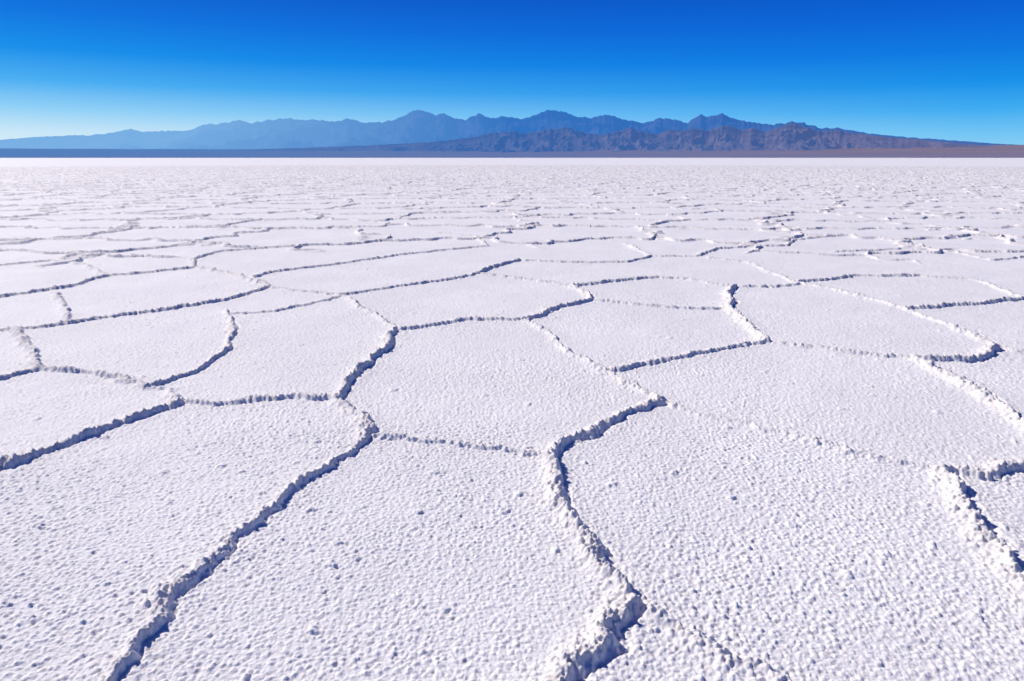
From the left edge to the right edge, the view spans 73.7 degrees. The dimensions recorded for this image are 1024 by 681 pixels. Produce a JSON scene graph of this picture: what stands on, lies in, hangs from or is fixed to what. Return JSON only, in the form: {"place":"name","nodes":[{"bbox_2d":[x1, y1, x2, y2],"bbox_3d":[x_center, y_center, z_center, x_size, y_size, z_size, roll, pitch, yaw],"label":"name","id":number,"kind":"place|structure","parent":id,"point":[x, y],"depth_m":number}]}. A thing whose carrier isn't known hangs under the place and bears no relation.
{"place":"outdoors","nodes":[
{"label":"outdoors","id":0,"kind":"place"},
{"bbox_2d":[0,110,1013,149],"bbox_3d":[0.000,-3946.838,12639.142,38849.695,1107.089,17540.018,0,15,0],"label":"mountain range","id":1,"kind":"structure","parent":0,"point":[414,126],"depth_m":14847.33},
{"bbox_2d":[0,158,1023,680],"bbox_3d":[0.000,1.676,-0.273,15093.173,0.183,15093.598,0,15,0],"label":"salt flat","id":2,"kind":"structure","parent":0,"point":[510,418],"depth_m":4.31},
{"bbox_2d":[0,145,1023,157],"bbox_3d":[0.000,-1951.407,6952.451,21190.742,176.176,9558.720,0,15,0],"label":"desert plain","id":3,"kind":"structure","parent":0,"point":[1011,151],"depth_m":6380.00},
{"bbox_2d":[0,0,1023,144],"label":"sky","id":4,"kind":"structure","parent":0,"point":[932,69]},
{"bbox_2d":[206,124,1003,151],"bbox_3d":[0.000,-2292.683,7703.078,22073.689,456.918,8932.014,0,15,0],"label":"foothills","id":5,"kind":"structure","parent":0,"point":[791,137],"depth_m":9306.30}
]}

